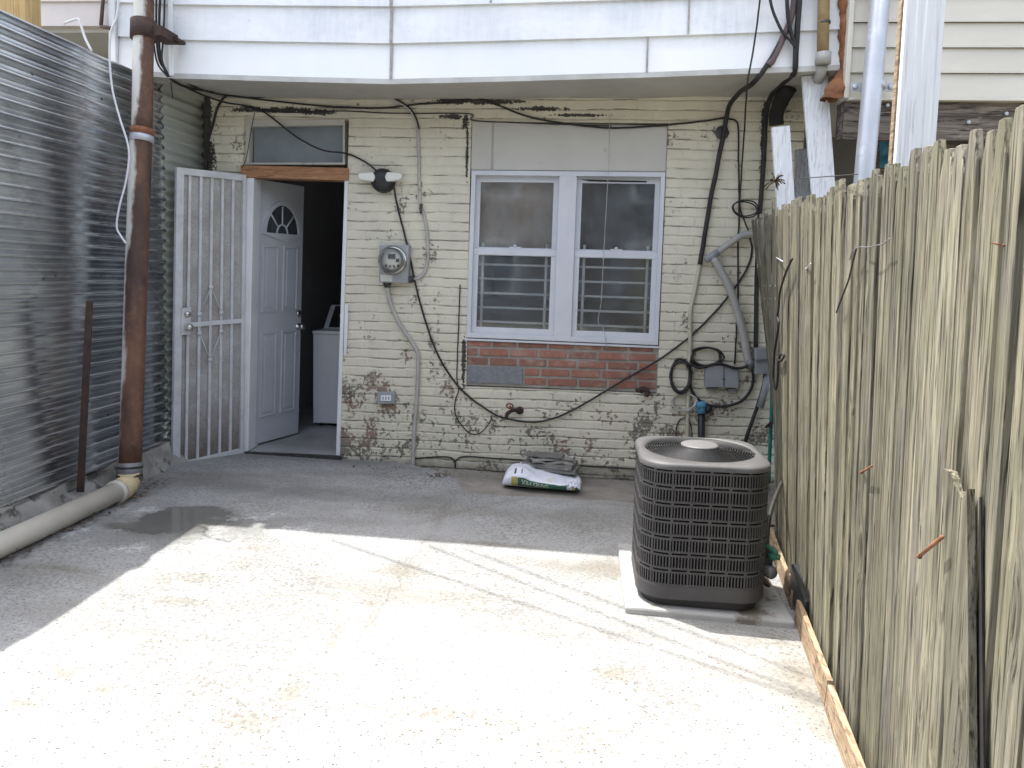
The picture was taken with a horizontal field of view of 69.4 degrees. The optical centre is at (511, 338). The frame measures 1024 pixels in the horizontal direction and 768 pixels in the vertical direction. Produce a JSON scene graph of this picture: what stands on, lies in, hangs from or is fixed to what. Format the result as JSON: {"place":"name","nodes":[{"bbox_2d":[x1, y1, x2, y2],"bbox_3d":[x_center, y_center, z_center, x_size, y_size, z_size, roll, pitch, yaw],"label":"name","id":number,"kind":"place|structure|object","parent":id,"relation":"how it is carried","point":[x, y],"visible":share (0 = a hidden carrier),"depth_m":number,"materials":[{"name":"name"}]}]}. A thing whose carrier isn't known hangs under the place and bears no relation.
{"place":"outdoors","nodes":[
{"label":"outdoors","id":0,"kind":"place"},
{"bbox_2d":[0,452,844,767],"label":"pavement","id":1,"kind":"structure","parent":0,"point":[246,610],"depth_m":2.96,"materials":[{"name":"concrete"}]},
{"bbox_2d":[0,483,123,558],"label":"drain pipe","id":2,"kind":"object","parent":1,"relation":"on","point":[21,535],"visible":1,"depth_m":3.89,"materials":[{"name":"white plastic"}]},
{"bbox_2d":[0,9,203,531],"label":"corrugated fence","id":3,"kind":"object","parent":1,"relation":"on","point":[63,156],"visible":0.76,"depth_m":4.30,"materials":[{"name":"metal"}]},
{"bbox_2d":[63,18,92,51],"bbox_3d":[-2.719,-1.903,4.634,0.188,0.207,0.016,2,5,4],"label":"plastic tube","id":4,"kind":"object","parent":3,"relation":"attached to","point":[82,30],"visible":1,"depth_m":4.62,"materials":[{"name":"white plastic"}]},
{"bbox_2d":[76,301,92,491],"bbox_3d":[-2.468,0.344,4.288,0.152,1.120,0.045,3,5,15],"label":"iron stake","id":5,"kind":"object","parent":3,"relation":"attached to","point":[84,399],"visible":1,"depth_m":4.27,"materials":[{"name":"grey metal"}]},
{"bbox_2d":[618,544,794,628],"bbox_3d":[0.916,1.212,3.682,0.760,0.060,0.815,2,5,4],"label":"equipment pad","id":6,"kind":"object","parent":1,"relation":"on","point":[769,609],"visible":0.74,"depth_m":3.33,"materials":[{"name":"grey concrete"}]},
{"bbox_2d":[631,436,780,610],"bbox_3d":[0.929,0.850,3.564,0.674,0.698,0.593,2,5,4],"label":"air conditioner","id":7,"kind":"object","parent":6,"relation":"on","point":[699,540],"visible":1,"depth_m":3.31,"materials":[{"name":"grey metal"}]},
{"bbox_2d":[765,421,782,542],"bbox_3d":[1.603,0.769,4.448,0.157,0.357,1.956,3,5,19],"label":"refrigerant hose","id":8,"kind":"object","parent":7,"relation":"attached to","point":[773,500],"visible":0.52,"depth_m":3.76,"materials":[{"name":"rubber"}]},
{"bbox_2d":[769,527,794,608],"bbox_3d":[1.414,1.185,3.902,0.028,0.088,0.940,2,5,12],"label":"edging board","id":9,"kind":"object","parent":1,"relation":"on","point":[782,570],"visible":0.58,"depth_m":3.76,"materials":[{"name":"brown wood"}]},
{"bbox_2d":[789,564,808,617],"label":"plastic block","id":10,"kind":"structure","parent":1,"relation":"on","point":[799,590],"depth_m":3.39,"materials":[{"name":"black plastic"}]},
{"bbox_2d":[794,600,832,705],"bbox_3d":[1.212,1.249,2.992,0.028,0.102,0.688,2,5,12],"label":"edging board","id":11,"kind":"object","parent":1,"relation":"on","point":[818,664],"visible":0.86,"depth_m":2.92,"materials":[{"name":"brown wood"}]},
{"bbox_2d":[824,685,865,767],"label":"edging board","id":12,"kind":"object","parent":1,"relation":"on","point":[849,751],"visible":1,"depth_m":2.41,"materials":[{"name":"brown wood"}]},
{"bbox_2d":[439,468,774,524],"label":"dirt","id":13,"kind":"structure","parent":0,"point":[481,482],"depth_m":5.24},
{"bbox_2d":[0,465,634,565],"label":"leaf litter","id":14,"kind":"object","parent":13,"relation":"on","point":[118,503],"visible":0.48,"depth_m":4.37,"materials":[{"name":"brown plant"}]},
{"bbox_2d":[502,462,581,490],"bbox_3d":[0.218,0.973,5.273,0.560,0.140,0.376,2,5,4],"label":"cement bag","id":15,"kind":"object","parent":13,"relation":"on","point":[521,475],"visible":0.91,"depth_m":5.15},
{"bbox_2d":[771,125,794,209],"bbox_3d":[1.811,-0.106,4.779,0.099,2.530,0.419,-3,6,-39],"label":"plank","id":16,"kind":"object","parent":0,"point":[782,152],"visible":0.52,"depth_m":4.78,"materials":[{"name":"white wood"}]},
{"bbox_2d":[764,172,784,188],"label":"dry twigs","id":17,"kind":"object","parent":16,"relation":"hanging from","point":[777,180],"visible":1,"depth_m":4.68,"materials":[{"name":"brown plant"}]},
{"bbox_2d":[794,148,809,201],"bbox_3d":[1.972,-0.064,4.963,0.173,2.438,0.376,2,5,4],"label":"plank","id":18,"kind":"object","parent":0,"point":[801,186],"visible":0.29,"depth_m":5.01,"materials":[{"name":"grey wood"}]},
{"bbox_3d":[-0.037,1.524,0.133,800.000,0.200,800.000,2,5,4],"label":"ground","id":19,"kind":"structure","parent":0,"visible":0},
{"bbox_2d":[0,0,40,27],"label":"timber post","id":20,"kind":"object","parent":19,"relation":"on","point":[29,11],"depth_m":3.95,"materials":[{"name":"brown wood"}]},
{"bbox_2d":[40,0,204,169],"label":"neighbour house","id":21,"kind":"structure","parent":19,"relation":"on","point":[92,15],"depth_m":4.99,"materials":[{"name":"plastic"}]},
{"bbox_2d":[108,0,839,490],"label":"row house","id":22,"kind":"structure","parent":19,"relation":"on","point":[280,236],"depth_m":5.48,"materials":[{"name":"beige paint"}]},
{"bbox_2d":[105,0,185,503],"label":"downspout","id":23,"kind":"object","parent":22,"relation":"attached to","point":[147,32],"visible":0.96,"depth_m":4.61,"materials":[{"name":"metal"}]},
{"bbox_2d":[108,0,129,243],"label":"white wire","id":24,"kind":"object","parent":23,"relation":"hanging from","point":[114,99],"visible":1,"depth_m":4.38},
{"bbox_2d":[154,44,168,76],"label":"wire","id":25,"kind":"object","parent":23,"relation":"attached to","point":[160,68],"visible":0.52,"depth_m":4.88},
{"bbox_2d":[161,0,169,76],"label":"wire","id":26,"kind":"object","parent":23,"relation":"attached to","point":[164,2],"visible":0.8,"depth_m":4.88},
{"bbox_2d":[204,96,227,169],"bbox_3d":[-2.181,-1.556,5.544,0.284,0.568,0.037,3,5,16],"label":"black cable","id":27,"kind":"object","parent":22,"relation":"attached to","point":[212,127],"visible":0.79,"depth_m":5.56,"materials":[{"name":"black rubber"}]},
{"bbox_2d":[242,112,254,167],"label":"wire","id":28,"kind":"object","parent":22,"relation":"attached to","point":[249,140],"visible":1,"depth_m":5.53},
{"bbox_2d":[155,0,375,169],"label":"black cable","id":29,"kind":"object","parent":22,"relation":"attached to","point":[275,120],"visible":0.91,"depth_m":5.50,"materials":[{"name":"black rubber"}]},
{"bbox_2d":[255,180,304,443],"bbox_3d":[-1.910,-0.211,6.059,0.130,2.101,0.561,4,5,24],"label":"entry door","id":30,"kind":"structure","parent":22,"relation":"in","point":[280,326],"depth_m":6.05,"materials":[{"name":"white metal"}]},
{"bbox_2d":[158,0,419,128],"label":"black cable","id":31,"kind":"object","parent":22,"relation":"attached to","point":[159,47],"visible":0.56,"depth_m":5.04,"materials":[{"name":"black rubber"}]},
{"bbox_2d":[245,119,347,165],"bbox_3d":[-1.661,-1.489,5.617,0.829,0.364,0.090,2,5,4],"label":"transom window","id":32,"kind":"structure","parent":22,"relation":"in","point":[270,144],"depth_m":5.62,"materials":[{"name":"grey glass"}]},
{"bbox_2d":[312,304,340,424],"bbox_3d":[-1.443,0.243,6.987,0.688,1.088,0.628,2,5,4],"label":"washing machine","id":33,"kind":"object","parent":22,"relation":"on","point":[326,339],"visible":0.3,"depth_m":6.71,"materials":[{"name":"white metal"}]},
{"bbox_2d":[358,168,402,192],"bbox_3d":[-0.965,-1.167,5.461,0.331,0.179,0.105,2,5,4],"label":"wall lamp","id":34,"kind":"object","parent":22,"relation":"attached to","point":[382,180],"visible":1,"depth_m":5.42,"materials":[{"name":"black plastic"}]},
{"bbox_2d":[377,391,395,403],"bbox_3d":[-0.954,0.451,5.625,0.140,0.097,0.054,2,5,4],"label":"outlet box","id":35,"kind":"object","parent":22,"relation":"attached to","point":[386,397],"visible":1,"depth_m":5.61,"materials":[{"name":"grey paint"}]},
{"bbox_2d":[378,245,413,287],"bbox_3d":[-0.864,-0.533,5.467,0.254,0.318,0.186,2,5,4],"label":"electric meter","id":36,"kind":"object","parent":22,"relation":"attached to","point":[394,263],"visible":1,"depth_m":5.46,"materials":[{"name":"silver metal"}]},
{"bbox_2d":[385,288,420,464],"bbox_3d":[-0.830,0.302,5.595,0.268,1.392,0.062,2,5,4],"label":"conduit","id":37,"kind":"object","parent":22,"relation":"attached to","point":[404,331],"visible":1,"depth_m":5.58,"materials":[{"name":"grey metal"}]},
{"bbox_2d":[387,99,428,279],"bbox_3d":[-0.784,-1.107,5.493,0.362,1.367,0.031,2,5,4],"label":"meter cable","id":38,"kind":"object","parent":22,"relation":"attached to","point":[420,200],"visible":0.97,"depth_m":5.48,"materials":[{"name":"grey plastic"}]},
{"bbox_2d":[241,106,611,126],"bbox_3d":[-0.654,-1.635,5.437,2.756,0.126,0.013,2,5,4],"label":"wire","id":39,"kind":"object","parent":22,"relation":"attached to","point":[421,113],"visible":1,"depth_m":5.43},
{"bbox_2d":[415,456,455,468],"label":"wire","id":40,"kind":"object","parent":22,"relation":"attached to","point":[437,457],"visible":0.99,"depth_m":5.64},
{"bbox_2d":[186,83,723,128],"bbox_3d":[-0.425,-1.663,5.367,3.848,0.240,0.472,1,5,-3],"label":"black cable","id":41,"kind":"object","parent":22,"relation":"attached to","point":[501,106],"visible":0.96,"depth_m":5.38,"materials":[{"name":"black rubber"}]},
{"bbox_2d":[454,285,491,434],"bbox_3d":[-0.283,0.166,5.562,0.294,1.134,0.015,2,5,4],"label":"wire","id":42,"kind":"object","parent":22,"relation":"attached to","point":[457,370],"visible":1,"depth_m":5.58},
{"bbox_2d":[505,403,523,417],"bbox_3d":[0.020,0.530,5.530,0.163,0.118,0.060,-3,7,-43],"label":"garden tap","id":43,"kind":"object","parent":22,"relation":"attached to","point":[519,410],"visible":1,"depth_m":5.50,"materials":[{"name":"metal"}]},
{"bbox_2d":[454,456,634,469],"bbox_3d":[0.260,0.961,5.586,1.402,0.099,0.017,2,5,4],"label":"wire","id":44,"kind":"object","parent":22,"relation":"attached to","point":[523,460],"visible":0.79,"depth_m":5.59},
{"bbox_2d":[464,170,665,347],"bbox_3d":[0.399,-0.602,5.731,1.478,1.316,0.578,2,5,4],"label":"double window","id":45,"kind":"structure","parent":22,"relation":"in","point":[513,213],"depth_m":5.56,"materials":[{"name":"white plastic"}]},
{"bbox_2d":[393,186,752,422],"bbox_3d":[0.413,-0.221,5.451,2.632,1.736,0.064,2,5,4],"label":"black cable","id":46,"kind":"object","parent":22,"relation":"attached to","point":[633,374],"visible":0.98,"depth_m":5.51,"materials":[{"name":"black rubber"}]},
{"bbox_2d":[598,114,611,348],"bbox_3d":[0.685,-0.773,5.393,0.074,1.700,0.023,2,5,4],"label":"wire","id":47,"kind":"object","parent":22,"relation":"attached to","point":[604,236],"visible":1,"depth_m":5.39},
{"bbox_2d":[636,387,649,396],"bbox_3d":[0.970,0.394,5.482,0.114,0.077,0.045,5,6,39],"label":"pipe stub","id":48,"kind":"object","parent":22,"relation":"attached to","point":[646,390],"visible":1,"depth_m":5.46,"materials":[{"name":"metal"}]},
{"bbox_2d":[669,358,691,394],"bbox_3d":[1.238,0.278,5.428,0.165,0.270,0.060,2,5,4],"label":"coiled cable","id":49,"kind":"object","parent":22,"relation":"attached to","point":[689,383],"visible":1,"depth_m":5.42,"materials":[{"name":"black rubber"}]},
{"bbox_2d":[671,393,696,411],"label":"coiled cable","id":50,"kind":"object","parent":22,"relation":"attached to","point":[688,409],"visible":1,"depth_m":5.43,"materials":[{"name":"grey plastic"}]},
{"bbox_2d":[676,417,692,436],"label":"coiled cable","id":51,"kind":"object","parent":22,"relation":"attached to","point":[690,426],"visible":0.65,"depth_m":5.46,"materials":[{"name":"black rubber"}]},
{"bbox_2d":[692,346,724,365],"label":"coiled cable","id":52,"kind":"object","parent":22,"relation":"attached to","point":[720,353],"visible":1,"depth_m":5.38,"materials":[{"name":"black rubber"}]},
{"bbox_2d":[704,365,738,391],"bbox_3d":[1.529,0.287,5.402,0.247,0.199,0.076,2,5,4],"label":"telephone box","id":53,"kind":"object","parent":22,"relation":"attached to","point":[716,377],"visible":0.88,"depth_m":5.37,"materials":[{"name":"grey paint"}]},
{"bbox_2d":[689,358,754,369],"bbox_3d":[1.520,0.181,5.355,0.464,0.092,0.025,2,5,4],"label":"black cable","id":54,"kind":"object","parent":53,"relation":"attached to","point":[718,363],"visible":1,"depth_m":5.35,"materials":[{"name":"black rubber"}]},
{"bbox_2d":[688,356,754,407],"bbox_3d":[1.529,0.320,5.413,0.477,0.379,0.025,2,5,4],"label":"black cable","id":55,"kind":"object","parent":22,"relation":"attached to","point":[737,402],"visible":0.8,"depth_m":5.41,"materials":[{"name":"black rubber"}]},
{"bbox_2d":[715,125,728,138],"bbox_3d":[1.500,-1.470,5.282,0.104,0.104,0.020,2,5,4],"label":"cable clamp","id":56,"kind":"object","parent":22,"relation":"attached to","point":[718,131],"visible":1,"depth_m":5.28,"materials":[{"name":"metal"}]},
{"bbox_2d":[728,118,739,363],"bbox_3d":[1.571,-0.690,5.335,0.176,1.759,0.024,1,5,1],"label":"wire","id":57,"kind":"object","parent":22,"relation":"attached to","point":[735,120],"visible":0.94,"depth_m":5.33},
{"bbox_2d":[698,0,791,264],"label":"service cable","id":58,"kind":"object","parent":22,"relation":"attached to","point":[756,79],"visible":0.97,"depth_m":5.26,"materials":[{"name":"black rubber"}]},
{"bbox_2d":[766,0,795,67],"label":"cable sleeve","id":59,"kind":"object","parent":58,"relation":"attached to","point":[772,60],"visible":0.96,"depth_m":4.60,"materials":[{"name":"plastic"}]},
{"bbox_2d":[732,200,758,217],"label":"coiled wire","id":60,"kind":"object","parent":22,"relation":"attached to","point":[744,216],"visible":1,"depth_m":5.27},
{"bbox_2d":[739,0,760,230],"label":"wire","id":61,"kind":"object","parent":22,"relation":"attached to","point":[745,110],"visible":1,"depth_m":4.91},
{"bbox_2d":[752,347,768,374],"bbox_3d":[1.803,0.160,5.353,0.114,0.197,0.110,2,5,4],"label":"disconnect box","id":62,"kind":"object","parent":22,"relation":"attached to","point":[759,355],"visible":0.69,"depth_m":5.31,"materials":[{"name":"grey paint"}]},
{"bbox_2d":[703,231,754,368],"bbox_3d":[1.572,-0.278,5.328,0.407,0.995,0.068,2,5,4],"label":"flexible electrical conduit","id":63,"kind":"object","parent":62,"relation":"attached to","point":[712,256],"visible":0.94,"depth_m":5.30,"materials":[{"name":"grey plastic"}]},
{"bbox_2d":[744,374,766,441],"bbox_3d":[1.766,0.607,5.406,0.149,0.720,0.042,3,5,14],"label":"black cable","id":64,"kind":"object","parent":62,"relation":"attached to","point":[753,417],"visible":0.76,"depth_m":5.40,"materials":[{"name":"black rubber"}]},
{"bbox_2d":[757,374,769,408],"bbox_3d":[1.826,0.384,5.365,0.089,0.249,0.052,2,5,4],"label":"conduit","id":65,"kind":"object","parent":62,"relation":"attached to","point":[763,393],"visible":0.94,"depth_m":5.35,"materials":[{"name":"grey paint"}]},
{"bbox_2d":[768,390,772,483],"bbox_3d":[1.849,0.548,5.307,0.066,1.000,0.034,3,5,22],"label":"garden hose","id":66,"kind":"object","parent":22,"relation":"hanging from","point":[770,438],"visible":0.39,"depth_m":5.31,"materials":[{"name":"rubber"}]},
{"bbox_2d":[753,0,801,347],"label":"black cable","id":67,"kind":"object","parent":22,"relation":"attached to","point":[798,12],"visible":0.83,"depth_m":5.23,"materials":[{"name":"black rubber"}]},
{"bbox_2d":[769,0,795,47],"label":"black cable","id":68,"kind":"object","parent":22,"relation":"attached to","point":[786,36],"visible":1,"depth_m":4.58,"materials":[{"name":"black rubber"}]},
{"bbox_2d":[769,85,796,125],"bbox_3d":[1.845,-1.601,5.055,0.116,0.277,0.197,-1,5,-24],"label":"pipe elbow","id":69,"kind":"object","parent":22,"relation":"attached to","point":[784,95],"visible":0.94,"depth_m":5.04,"materials":[{"name":"black plastic"}]},
{"bbox_2d":[785,0,796,76],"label":"black cable","id":70,"kind":"object","parent":22,"relation":"attached to","point":[789,26],"visible":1,"depth_m":4.58,"materials":[{"name":"black rubber"}]},
{"bbox_2d":[812,0,831,83],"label":"drain stack","id":71,"kind":"object","parent":22,"relation":"attached to","point":[823,53],"visible":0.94,"depth_m":4.54,"materials":[{"name":"grey plastic"}]},
{"bbox_2d":[685,264,701,436],"bbox_3d":[1.317,0.227,5.431,0.080,1.550,0.037,2,5,4],"label":"conduit","id":72,"kind":"object","parent":19,"relation":"on","point":[690,311],"visible":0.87,"depth_m":5.40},
{"bbox_2d":[696,400,712,437],"bbox_3d":[1.400,0.722,5.435,0.125,0.545,0.074,2,5,4],"label":"ground pipe","id":73,"kind":"object","parent":19,"relation":"on","point":[702,408],"visible":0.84,"depth_m":5.40,"materials":[{"name":"black plastic"}]},
{"bbox_2d":[801,75,834,197],"bbox_3d":[2.022,-0.254,4.691,0.142,2.863,0.549,-2,6,-32],"label":"plank","id":74,"kind":"object","parent":19,"relation":"on","point":[817,118],"visible":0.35,"depth_m":4.72,"materials":[{"name":"white wood"}]},
{"bbox_2d":[751,105,1023,767],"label":"picket fence","id":75,"kind":"object","parent":19,"relation":"on","point":[897,396],"visible":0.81,"depth_m":1.93,"materials":[{"name":"brown wood"}]},
{"bbox_2d":[772,258,792,389],"bbox_3d":[1.409,-0.054,3.868,0.035,0.719,0.591,3,5,13],"label":"wire","id":76,"kind":"object","parent":75,"relation":"hanging from","point":[777,333],"visible":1,"depth_m":3.99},
{"bbox_2d":[801,173,857,178],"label":"wire","id":77,"kind":"object","parent":75,"relation":"attached to","point":[831,176],"visible":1,"depth_m":2.76,"materials":[{"name":"metal"}]},
{"bbox_2d":[835,248,856,312],"bbox_3d":[1.153,-0.194,2.553,0.008,0.225,0.251,2,5,12],"label":"wire","id":78,"kind":"object","parent":75,"relation":"attached to","point":[847,280],"visible":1,"depth_m":2.52,"materials":[{"name":"brown metal"}]},
{"bbox_2d":[849,238,889,259],"bbox_3d":[1.103,-0.274,2.294,0.006,0.053,0.426,2,5,11],"label":"wire","id":79,"kind":"object","parent":75,"relation":"attached to","point":[868,247],"visible":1,"depth_m":2.28,"materials":[{"name":"grey metal"}]},
{"bbox_2d":[803,0,1023,199],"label":"neighbour house","id":80,"kind":"structure","parent":19,"relation":"on","point":[982,76],"depth_m":4.53,"materials":[{"name":"beige plastic"}]},
{"bbox_2d":[820,0,847,102],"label":"insulation foam","id":81,"kind":"object","parent":80,"relation":"attached to","point":[835,87],"visible":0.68,"depth_m":4.59,"materials":[{"name":"orange plastic"}]},
{"bbox_2d":[850,0,892,183],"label":"conduit pipe","id":82,"kind":"object","parent":80,"relation":"attached to","point":[872,86],"visible":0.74,"depth_m":4.41,"materials":[{"name":"silver metal"}]},
{"bbox_2d":[879,141,888,167],"bbox_3d":[2.582,-1.269,5.034,0.176,0.216,0.067,2,5,4],"label":"tarp","id":83,"kind":"object","parent":80,"relation":"hanging from","point":[884,150],"visible":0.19,"depth_m":5.03,"materials":[{"name":"teal plastic"}]},
{"bbox_2d":[888,0,945,166],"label":"wooden post","id":84,"kind":"object","parent":19,"relation":"on","point":[918,60],"depth_m":3.10,"materials":[{"name":"white wood"}]},
{"bbox_3d":[0.315,0.964,5.434,0.346,0.029,0.217,2,5,4],"label":"roof slate","id":85,"kind":"object","parent":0,"visible":0},
{"bbox_2d":[535,464,579,474],"bbox_3d":[0.301,0.940,5.403,0.359,0.031,0.220,3,5,13],"label":"roof slate","id":86,"kind":"object","parent":85,"relation":"on","point":[574,470],"visible":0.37,"depth_m":5.29,"materials":[{"name":"grey stone"}]},
{"bbox_2d":[521,457,577,470],"bbox_3d":[0.276,0.910,5.402,0.370,0.033,0.220,3,5,16],"label":"roof slate","id":87,"kind":"object","parent":86,"relation":"on","point":[560,466],"visible":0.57,"depth_m":5.31,"materials":[{"name":"grey stone"}]},
{"bbox_2d":[532,460,571,464],"bbox_3d":[0.289,0.889,5.399,0.292,0.044,0.180,1,5,0],"label":"roof slate","id":88,"kind":"object","parent":87,"relation":"on","point":[566,462],"visible":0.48,"depth_m":5.31,"materials":[{"name":"grey stone"}]},
{"bbox_2d":[528,451,572,461],"bbox_3d":[0.276,0.864,5.398,0.303,0.040,0.170,0,5,-12],"label":"roof slate","id":89,"kind":"object","parent":88,"relation":"on","point":[565,457],"visible":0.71,"depth_m":5.33,"materials":[{"name":"grey stone"}]},
{"bbox_2d":[525,450,564,458],"bbox_3d":[0.242,0.846,5.399,0.269,0.033,0.150,2,5,12],"label":"roof slate","id":90,"kind":"object","parent":89,"relation":"on","point":[529,453],"visible":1,"depth_m":5.37,"materials":[{"name":"grey stone"}]}
]}

